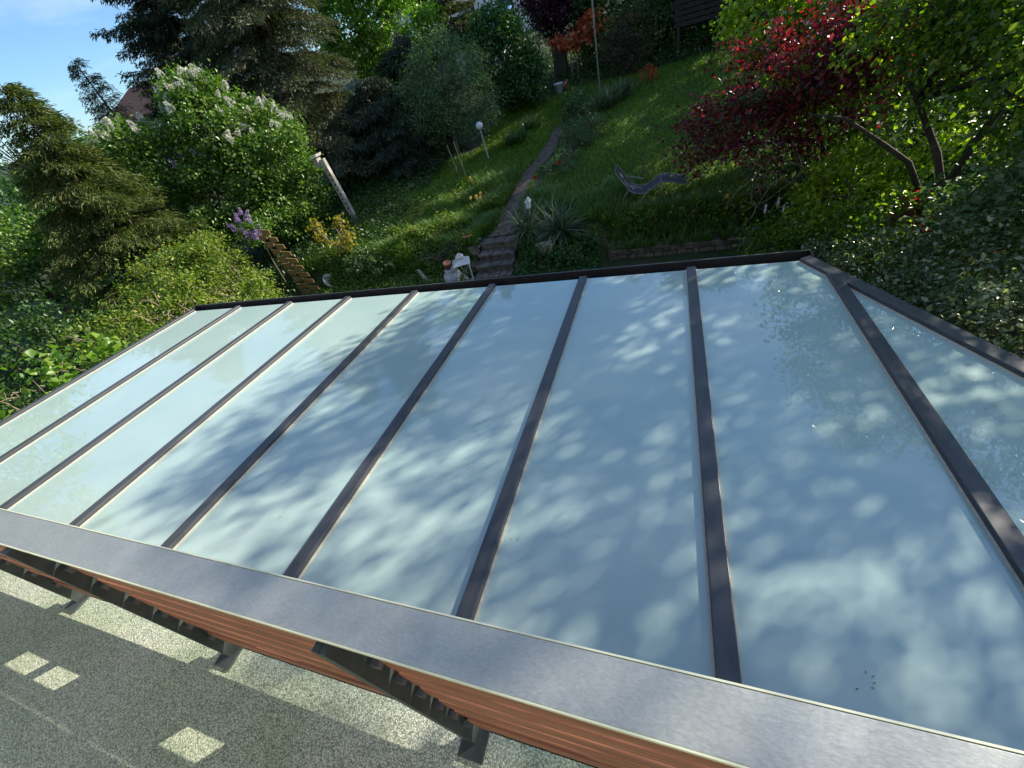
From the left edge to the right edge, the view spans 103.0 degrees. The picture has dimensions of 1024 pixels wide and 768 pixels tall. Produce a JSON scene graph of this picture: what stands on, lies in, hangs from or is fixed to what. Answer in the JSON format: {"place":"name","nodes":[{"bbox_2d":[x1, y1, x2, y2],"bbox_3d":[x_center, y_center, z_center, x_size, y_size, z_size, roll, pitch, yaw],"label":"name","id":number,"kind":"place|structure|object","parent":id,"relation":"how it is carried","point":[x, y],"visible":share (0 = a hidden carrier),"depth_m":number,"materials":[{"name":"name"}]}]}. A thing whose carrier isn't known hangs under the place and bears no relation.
{"place":"outdoors","nodes":[
{"label":"outdoors","id":0,"kind":"place"},
{"bbox_2d":[0,0,378,165],"label":"sky","id":1,"kind":"structure","parent":0,"point":[39,39],"materials":[{"name":"blue"}]},
{"bbox_2d":[0,249,1023,750],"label":"glass roof","id":2,"kind":"structure","parent":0,"point":[796,473],"depth_m":2.34,"materials":[{"name":"glass"}]},
{"bbox_2d":[0,0,1023,767],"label":"ground","id":3,"kind":"structure","parent":0,"point":[604,260],"depth_m":12.25,"materials":[{"name":"green plant"}]},
{"bbox_2d":[0,243,23,328],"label":"garden tree","id":4,"kind":"object","parent":3,"relation":"on","point":[3,304],"visible":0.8,"depth_m":9.91,"materials":[{"name":"green plant"}]},
{"bbox_2d":[0,377,30,420],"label":"garden shrub","id":5,"kind":"object","parent":3,"relation":"on","point":[3,406],"visible":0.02,"depth_m":6.96,"materials":[{"name":"green plant"}]},
{"bbox_2d":[0,162,66,273],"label":"garden tree","id":6,"kind":"object","parent":3,"relation":"on","point":[9,193],"visible":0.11,"depth_m":18.25,"materials":[{"name":"green plant"}]},
{"bbox_2d":[0,187,120,350],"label":"garden tree","id":7,"kind":"object","parent":3,"relation":"on","point":[21,266],"visible":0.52,"depth_m":11.52,"materials":[{"name":"green plant"}]},
{"bbox_2d":[0,128,129,275],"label":"willow tree","id":8,"kind":"object","parent":3,"relation":"on","point":[12,158],"visible":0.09,"depth_m":12.17,"materials":[{"name":"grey plant"}]},
{"bbox_2d":[0,285,133,414],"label":"garden shrub","id":9,"kind":"object","parent":3,"relation":"on","point":[63,322],"visible":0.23,"depth_m":8.35,"materials":[{"name":"green plant"}]},
{"bbox_2d":[6,129,142,215],"bbox_3d":[-24.356,-11.603,23.464,7.389,5.578,7.254,1,43,21],"label":"garden tree","id":10,"kind":"object","parent":3,"relation":"on","point":[75,134],"depth_m":22.21,"materials":[{"name":"green plant"}]},
{"bbox_2d":[0,322,158,418],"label":"hazel bush","id":11,"kind":"object","parent":3,"relation":"on","point":[92,354],"visible":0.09,"depth_m":6.33,"materials":[{"name":"green plant"}]},
{"bbox_2d":[0,282,228,402],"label":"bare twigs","id":12,"kind":"object","parent":3,"relation":"on","point":[116,321],"visible":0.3,"depth_m":7.28,"materials":[{"name":"brown wood"}]},
{"bbox_2d":[38,280,218,371],"bbox_3d":[-6.542,-0.867,8.547,3.086,3.086,3.564,1,43,21],"label":"hedge shrub","id":13,"kind":"object","parent":3,"relation":"on","point":[123,330],"visible":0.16,"depth_m":7.76,"materials":[{"name":"green plant"}]},
{"bbox_2d":[97,79,168,143],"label":"house","id":14,"kind":"structure","parent":3,"relation":"on","point":[135,101],"depth_m":35.12,"materials":[{"name":"brown tile"}]},
{"bbox_2d":[0,81,270,337],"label":"spruce tree","id":15,"kind":"object","parent":3,"relation":"on","point":[92,241],"visible":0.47,"depth_m":9.56,"materials":[{"name":"green plant"}]},
{"bbox_2d":[67,57,207,215],"bbox_3d":[-13.987,-8.693,15.689,3.020,6.385,3.110,-36,43,-21],"label":"larch tree","id":16,"kind":"object","parent":3,"relation":"on","point":[101,108],"visible":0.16,"depth_m":14.45,"materials":[{"name":"green plant"}]},
{"bbox_2d":[89,0,269,164],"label":"fir tree","id":17,"kind":"object","parent":3,"relation":"on","point":[162,40],"visible":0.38,"depth_m":14.16,"materials":[{"name":"green plant"}]},
{"bbox_2d":[99,223,288,329],"bbox_3d":[-6.875,-1.969,9.578,3.491,3.283,3.085,-14,40,5],"label":"hedge shrub","id":18,"kind":"object","parent":3,"relation":"on","point":[251,286],"visible":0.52,"depth_m":8.99,"materials":[{"name":"green plant"}]},
{"bbox_2d":[71,58,338,268],"bbox_3d":[-8.481,-6.230,11.950,6.025,5.171,3.649,-30,41,-14],"label":"lilac tree","id":19,"kind":"object","parent":3,"relation":"on","point":[218,167],"visible":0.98,"depth_m":11.38,"materials":[{"name":"green plant"}]},
{"bbox_2d":[226,207,291,292],"bbox_3d":[-6.822,-3.750,11.497,1.403,2.623,1.278,-11,40,8],"label":"young lilac","id":20,"kind":"object","parent":3,"relation":"on","point":[256,226],"visible":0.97,"depth_m":10.92,"materials":[{"name":"purple plant"}]},
{"bbox_2d":[157,0,382,193],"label":"fir tree","id":21,"kind":"object","parent":3,"relation":"on","point":[257,32],"visible":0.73,"depth_m":13.21,"materials":[{"name":"green plant"}]},
{"bbox_2d":[258,229,322,294],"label":"board column","id":22,"kind":"structure","parent":3,"relation":"on","point":[277,251],"depth_m":11.07,"materials":[{"name":"brown wood"}]},
{"bbox_2d":[323,274,332,287],"bbox_3d":[-5.199,-2.959,11.692,0.363,0.411,0.463,1,43,21],"label":"figurine","id":23,"kind":"object","parent":3,"relation":"on","point":[326,279],"visible":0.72,"depth_m":11.69,"materials":[{"name":"stone"}]},
{"bbox_2d":[305,212,357,260],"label":"yellow shrub","id":24,"kind":"object","parent":3,"relation":"on","point":[343,240],"visible":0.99,"depth_m":11.37,"materials":[{"name":"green plant"}]},
{"bbox_2d":[310,152,357,220],"bbox_3d":[-5.556,-6.120,12.934,0.623,2.223,0.280,1,43,21],"label":"birdhouse post","id":25,"kind":"object","parent":3,"relation":"on","point":[319,163],"visible":0.84,"depth_m":12.69,"materials":[{"name":"grey wood"}]},
{"bbox_2d":[342,244,398,276],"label":"border plant","id":26,"kind":"object","parent":3,"relation":"on","point":[370,262],"visible":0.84,"depth_m":11.10,"materials":[{"name":"green plant"}]},
{"bbox_2d":[301,0,448,108],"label":"maple tree","id":27,"kind":"object","parent":3,"relation":"on","point":[379,34],"visible":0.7,"depth_m":16.43,"materials":[{"name":"green plant"}]},
{"bbox_2d":[311,176,473,294],"bbox_3d":[-3.368,-4.531,12.290,6.006,1.418,4.958,1,43,21],"label":"ground cover","id":28,"kind":"object","parent":3,"relation":"on","point":[361,282],"visible":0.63,"depth_m":11.26,"materials":[{"name":"green plant"}]},
{"bbox_2d":[335,74,470,184],"bbox_3d":[-4.433,-9.284,15.015,5.086,3.443,4.660,18,51,35],"label":"fir tree","id":29,"kind":"object","parent":3,"relation":"on","point":[390,147],"visible":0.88,"depth_m":14.13,"materials":[{"name":"green plant"}]},
{"bbox_2d":[373,33,467,149],"bbox_3d":[-4.017,-11.324,16.145,4.376,3.976,4.325,1,43,21],"label":"fir tree","id":30,"kind":"object","parent":3,"relation":"on","point":[390,64],"visible":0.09,"depth_m":14.91,"materials":[{"name":"green plant"}]},
{"bbox_2d":[417,269,428,283],"bbox_3d":[-2.236,-2.712,10.397,0.380,0.435,0.082,16,50,34],"label":"driftwood","id":31,"kind":"object","parent":3,"relation":"on","point":[422,275],"visible":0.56,"depth_m":10.38,"materials":[{"name":"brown wood"}]},
{"bbox_2d":[389,204,464,247],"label":"border plant","id":32,"kind":"object","parent":3,"relation":"on","point":[418,230],"visible":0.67,"depth_m":10.90,"materials":[{"name":"green plant"}]},
{"bbox_2d":[298,90,573,272],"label":"meadow grass","id":33,"kind":"structure","parent":3,"relation":"on","point":[547,108],"depth_m":13.63,"materials":[{"name":"green plant"}]},
{"bbox_2d":[413,236,461,266],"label":"seedhead plant","id":34,"kind":"object","parent":3,"relation":"on","point":[438,258],"visible":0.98,"depth_m":10.27,"materials":[{"name":"green plant"}]},
{"bbox_2d":[403,0,488,89],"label":"fir tree","id":35,"kind":"object","parent":3,"relation":"on","point":[454,7],"visible":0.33,"depth_m":19.32,"materials":[{"name":"green plant"}]},
{"bbox_2d":[386,16,511,154],"bbox_3d":[-2.246,-10.118,13.956,4.523,4.048,3.906,1,43,21],"label":"apple tree","id":36,"kind":"object","parent":3,"relation":"on","point":[427,103],"visible":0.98,"depth_m":13.40,"materials":[{"name":"green plant"}]},
{"bbox_2d":[444,266,461,281],"bbox_3d":[-1.465,-2.679,10.127,0.479,0.410,0.479,1,43,21],"label":"fluted planter","id":37,"kind":"object","parent":3,"relation":"on","point":[450,275],"visible":0.57,"depth_m":9.96,"materials":[{"name":"ceramic"}]},
{"bbox_2d":[443,260,450,269],"bbox_3d":[-1.561,-2.879,9.911,0.207,0.208,0.204,1,43,21],"label":"terracotta pot","id":38,"kind":"object","parent":37,"relation":"on","point":[447,264],"visible":1,"depth_m":9.88,"materials":[{"name":"orange ceramic"}]},
{"bbox_2d":[374,0,534,57],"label":"house","id":39,"kind":"structure","parent":3,"relation":"on","point":[475,7],"depth_m":25.55,"materials":[{"name":"white paint"}]},
{"bbox_2d":[460,3,475,13],"bbox_3d":[-2.732,-23.456,25.970,1.100,1.300,0.038,1,43,21],"label":"window","id":40,"kind":"structure","parent":39,"relation":"in","point":[474,7],"depth_m":25.72,"materials":[{"name":"glass"}]},
{"bbox_2d":[499,0,514,14],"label":"window","id":41,"kind":"structure","parent":39,"relation":"in","point":[500,1],"depth_m":25.03,"materials":[{"name":"glass"}]},
{"bbox_2d":[452,253,473,280],"bbox_3d":[-1.183,-2.799,9.854,0.430,0.800,0.430,-16,40,2],"label":"garden lantern","id":42,"kind":"object","parent":3,"relation":"on","point":[460,259],"visible":0.71,"depth_m":9.65,"materials":[{"name":"paint"}]},
{"bbox_2d":[468,245,479,255],"bbox_3d":[-0.943,-3.352,10.252,0.329,0.295,0.438,-26,40,-10],"label":"rock","id":43,"kind":"object","parent":3,"relation":"on","point":[476,250],"visible":0.84,"depth_m":10.11,"materials":[{"name":"stone"}]},
{"bbox_2d":[470,259,479,271],"bbox_3d":[-0.915,-2.956,10.214,0.330,0.268,0.435,1,43,22],"label":"rock","id":44,"kind":"object","parent":3,"relation":"on","point":[473,264],"visible":0.54,"depth_m":10.09,"materials":[{"name":"stone"}]},
{"bbox_2d":[476,122,488,158],"bbox_3d":[-0.957,-8.093,13.601,0.230,1.167,0.228,1,43,21],"label":"globe garden lamp","id":45,"kind":"object","parent":3,"relation":"on","point":[479,125],"visible":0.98,"depth_m":13.39,"materials":[{"name":"white glass"}]},
{"bbox_2d":[455,5,510,73],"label":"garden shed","id":46,"kind":"structure","parent":3,"relation":"on","point":[509,7],"depth_m":22.50,"materials":[{"name":"grey"}]},
{"bbox_2d":[474,234,518,279],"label":"garden steps","id":47,"kind":"structure","parent":3,"relation":"on","point":[497,256],"depth_m":9.91,"materials":[{"name":"stone"}]},
{"bbox_2d":[455,0,554,111],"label":"hazel tree","id":48,"kind":"object","parent":3,"relation":"on","point":[519,72],"visible":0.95,"depth_m":15.29,"materials":[{"name":"green plant"}]},
{"bbox_2d":[0,11,1010,419],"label":"undergrowth","id":49,"kind":"object","parent":3,"relation":"on","point":[374,181],"visible":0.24,"depth_m":13.35,"materials":[{"name":"green plant"}]},
{"bbox_2d":[496,125,533,146],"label":"strap plant","id":50,"kind":"object","parent":3,"relation":"on","point":[511,138],"visible":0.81,"depth_m":13.97,"materials":[{"name":"green plant"}]},
{"bbox_2d":[502,199,549,252],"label":"yucca plant","id":51,"kind":"object","parent":3,"relation":"on","point":[526,224],"visible":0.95,"depth_m":9.53,"materials":[{"name":"green plant"}]},
{"bbox_2d":[524,197,533,228],"bbox_3d":[0.436,-3.922,9.528,0.150,0.840,0.150,1,43,21],"label":"white birdhouse","id":52,"kind":"object","parent":3,"relation":"on","point":[527,202],"visible":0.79,"depth_m":9.31,"materials":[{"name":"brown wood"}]},
{"bbox_2d":[513,110,546,129],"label":"strap plant","id":53,"kind":"object","parent":3,"relation":"on","point":[534,123],"visible":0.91,"depth_m":14.61,"materials":[{"name":"green plant"}]},
{"bbox_2d":[517,236,585,271],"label":"leafy plant","id":54,"kind":"object","parent":3,"relation":"on","point":[557,257],"visible":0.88,"depth_m":9.05,"materials":[{"name":"green plant"}]},
{"bbox_2d":[511,0,601,47],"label":"copper beech","id":55,"kind":"object","parent":3,"relation":"on","point":[547,15],"visible":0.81,"depth_m":17.20,"materials":[{"name":"purple plant"}]},
{"bbox_2d":[512,231,600,275],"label":"ground cover","id":56,"kind":"object","parent":3,"relation":"on","point":[591,254],"visible":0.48,"depth_m":9.11,"materials":[{"name":"green plant"}]},
{"bbox_2d":[553,82,562,94],"bbox_3d":[1.934,-12.190,16.816,0.411,0.390,0.410,1,43,21],"label":"bucket","id":57,"kind":"object","parent":3,"relation":"on","point":[558,87],"visible":0.94,"depth_m":16.70,"materials":[{"name":"white plastic"}]},
{"bbox_2d":[551,31,568,79],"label":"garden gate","id":58,"kind":"structure","parent":3,"relation":"on","point":[560,62],"depth_m":17.80,"materials":[{"name":"metal"}]},
{"bbox_2d":[543,151,578,169],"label":"strap plant","id":59,"kind":"object","parent":3,"relation":"on","point":[552,161],"visible":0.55,"depth_m":11.91,"materials":[{"name":"green plant"}]},
{"bbox_2d":[524,189,598,255],"bbox_3d":[1.035,-3.634,9.149,2.031,1.228,1.684,1,43,21],"label":"yucca plant","id":60,"kind":"object","parent":3,"relation":"on","point":[560,220],"visible":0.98,"depth_m":9.17,"materials":[{"name":"green plant"}]},
{"bbox_2d":[563,79,569,91],"bbox_3d":[2.190,-12.359,16.915,0.439,0.426,0.409,1,43,21],"label":"terracotta pot","id":61,"kind":"object","parent":3,"relation":"on","point":[566,83],"visible":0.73,"depth_m":16.82,"materials":[{"name":"brown ceramic"}]},
{"bbox_2d":[541,128,596,178],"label":"border plant","id":62,"kind":"object","parent":3,"relation":"on","point":[564,149],"visible":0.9,"depth_m":11.83,"materials":[{"name":"green plant"}]},
{"bbox_2d":[555,80,593,122],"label":"border plant","id":63,"kind":"object","parent":3,"relation":"on","point":[571,104],"visible":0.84,"depth_m":14.21,"materials":[{"name":"green plant"}]},
{"bbox_2d":[545,4,604,79],"bbox_3d":[2.659,-13.824,16.702,2.454,2.210,1.652,1,43,21],"label":"acer shrub","id":64,"kind":"object","parent":3,"relation":"on","point":[564,44],"visible":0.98,"depth_m":16.29,"materials":[{"name":"orange plant"}]},
{"bbox_2d":[554,110,598,141],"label":"border plant","id":65,"kind":"object","parent":3,"relation":"on","point":[568,124],"visible":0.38,"depth_m":12.86,"materials":[{"name":"green plant"}]},
{"bbox_2d":[559,126,597,147],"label":"strap plant","id":66,"kind":"object","parent":3,"relation":"on","point":[586,143],"visible":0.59,"depth_m":12.37,"materials":[{"name":"green plant"}]},
{"bbox_2d":[554,112,612,150],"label":"border plant","id":67,"kind":"object","parent":3,"relation":"on","point":[582,125],"visible":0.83,"depth_m":12.48,"materials":[{"name":"green plant"}]},
{"bbox_2d":[368,159,802,274],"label":"long grass","id":68,"kind":"structure","parent":3,"relation":"on","point":[608,203],"depth_m":9.47,"materials":[{"name":"green plant"}]},
{"bbox_2d":[573,107,602,127],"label":"strap plant","id":69,"kind":"object","parent":3,"relation":"on","point":[591,117],"visible":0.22,"depth_m":13.41,"materials":[{"name":"green plant"}]},
{"bbox_2d":[591,0,600,88],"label":"metal pole","id":70,"kind":"object","parent":3,"relation":"on","point":[595,44],"visible":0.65,"depth_m":14.85,"materials":[{"name":"metal"}]},
{"bbox_2d":[581,85,629,111],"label":"strap plant","id":71,"kind":"object","parent":3,"relation":"on","point":[604,101],"visible":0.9,"depth_m":13.97,"materials":[{"name":"green plant"}]},
{"bbox_2d":[600,75,640,100],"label":"strap plant","id":72,"kind":"object","parent":3,"relation":"on","point":[622,90],"visible":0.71,"depth_m":14.25,"materials":[{"name":"green plant"}]},
{"bbox_2d":[585,0,655,45],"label":"garden tree","id":73,"kind":"object","parent":3,"relation":"on","point":[595,6],"visible":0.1,"depth_m":17.37,"materials":[{"name":"green plant"}]},
{"bbox_2d":[593,1,668,76],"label":"brown shrub","id":74,"kind":"object","parent":3,"relation":"on","point":[627,46],"visible":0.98,"depth_m":15.40,"materials":[{"name":"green plant"}]},
{"bbox_2d":[560,0,732,72],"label":"garden tree","id":75,"kind":"object","parent":3,"relation":"on","point":[667,12],"visible":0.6,"depth_m":15.84,"materials":[{"name":"green plant"}]},
{"bbox_2d":[637,63,658,80],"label":"azalea","id":76,"kind":"object","parent":3,"relation":"on","point":[650,74],"visible":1,"depth_m":14.58,"materials":[{"name":"orange plant"}]},
{"bbox_2d":[615,164,686,201],"bbox_3d":[3.138,-4.598,9.217,1.557,0.771,0.680,4,44,24],"label":"sun lounger","id":77,"kind":"object","parent":3,"relation":"on","point":[630,186],"visible":0.91,"depth_m":9.21,"materials":[{"name":"fabric"}]},
{"bbox_2d":[522,47,841,240],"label":"grass","id":78,"kind":"structure","parent":3,"relation":"on","point":[655,95],"depth_m":11.83,"materials":[{"name":"green plant"}]},
{"bbox_2d":[608,231,757,259],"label":"stone wall","id":79,"kind":"structure","parent":3,"relation":"on","point":[716,242],"depth_m":8.64,"materials":[{"name":"stone"}]},
{"bbox_2d":[640,0,736,30],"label":"garden tree","id":80,"kind":"object","parent":3,"relation":"on","point":[683,9],"visible":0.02,"depth_m":15.42,"materials":[{"name":"green plant"}]},
{"bbox_2d":[612,185,769,234],"bbox_3d":[3.602,-3.694,8.749,3.259,0.866,1.238,1,43,21],"label":"border plant","id":81,"kind":"object","parent":3,"relation":"on","point":[694,199],"visible":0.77,"depth_m":8.44,"materials":[{"name":"green plant"}]},
{"bbox_2d":[674,0,765,61],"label":"wood shelter","id":82,"kind":"object","parent":3,"relation":"on","point":[695,7],"visible":0.57,"depth_m":14.49,"materials":[{"name":"brown wood"}]},
{"bbox_2d":[727,133,832,237],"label":"bare branches","id":83,"kind":"object","parent":3,"relation":"on","point":[755,206],"visible":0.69,"depth_m":7.36,"materials":[{"name":"brown wood"}]},
{"bbox_2d":[655,0,952,193],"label":"red maple","id":84,"kind":"object","parent":3,"relation":"on","point":[780,106],"visible":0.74,"depth_m":6.85,"materials":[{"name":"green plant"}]},
{"bbox_2d":[725,178,975,287],"bbox_3d":[4.920,-2.094,6.168,2.115,1.926,3.485,-34,42,-18],"label":"garden shrub","id":85,"kind":"object","parent":3,"relation":"on","point":[788,236],"visible":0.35,"depth_m":6.07,"materials":[{"name":"green plant"}]},
{"bbox_2d":[703,0,1003,154],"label":"lime hazel","id":86,"kind":"object","parent":3,"relation":"on","point":[730,21],"visible":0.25,"depth_m":7.70,"materials":[{"name":"green plant"}]},
{"bbox_2d":[768,103,990,247],"bbox_3d":[5.613,-3.097,6.552,2.388,2.254,2.046,1,43,21],"label":"garden shrub","id":87,"kind":"object","parent":3,"relation":"on","point":[887,172],"visible":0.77,"depth_m":6.15,"materials":[{"name":"green plant"}]},
{"bbox_2d":[773,18,1022,233],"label":"garden shrub","id":88,"kind":"object","parent":3,"relation":"on","point":[981,116],"visible":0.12,"depth_m":6.45,"materials":[{"name":"green plant"}]},
{"bbox_2d":[794,200,1023,357],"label":"garden shrub","id":89,"kind":"object","parent":3,"relation":"on","point":[852,260],"visible":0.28,"depth_m":4.20,"materials":[{"name":"green plant"}]},
{"bbox_2d":[809,0,1023,262],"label":"cherry tree","id":90,"kind":"object","parent":3,"relation":"on","point":[974,26],"visible":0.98,"depth_m":4.56,"materials":[{"name":"green plant"}]},
{"bbox_2d":[850,231,1023,358],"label":"garden shrub","id":91,"kind":"object","parent":3,"relation":"on","point":[980,322],"visible":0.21,"depth_m":3.40,"materials":[{"name":"green plant"}]},
{"bbox_2d":[871,123,1023,287],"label":"garden shrub","id":92,"kind":"object","parent":3,"relation":"on","point":[1007,184],"visible":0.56,"depth_m":4.39,"materials":[{"name":"green plant"}]},
{"bbox_2d":[883,188,1022,292],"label":"garden shrub","id":93,"kind":"object","parent":3,"relation":"on","point":[910,212],"visible":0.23,"depth_m":5.28,"materials":[{"name":"green plant"}]},
{"bbox_3d":[-1.638,1.591,-0.051,15.000,7.200,3.300,1,43,21],"label":"house wall","id":94,"kind":"object","parent":3,"relation":"on","visible":0},
{"bbox_2d":[0,570,593,767],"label":"terrace floor","id":95,"kind":"structure","parent":94,"relation":"on","point":[91,682],"depth_m":1.78,"materials":[{"name":"stone"}]},
{"bbox_2d":[0,508,1023,767],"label":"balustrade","id":96,"kind":"object","parent":95,"relation":"on","point":[596,708],"visible":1,"depth_m":0.78,"materials":[{"name":"metal"}]},
{"bbox_2d":[489,123,565,236],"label":"path","id":97,"kind":"structure","parent":0,"point":[519,191],"depth_m":11.70,"materials":[{"name":"grey stone"}]}
]}

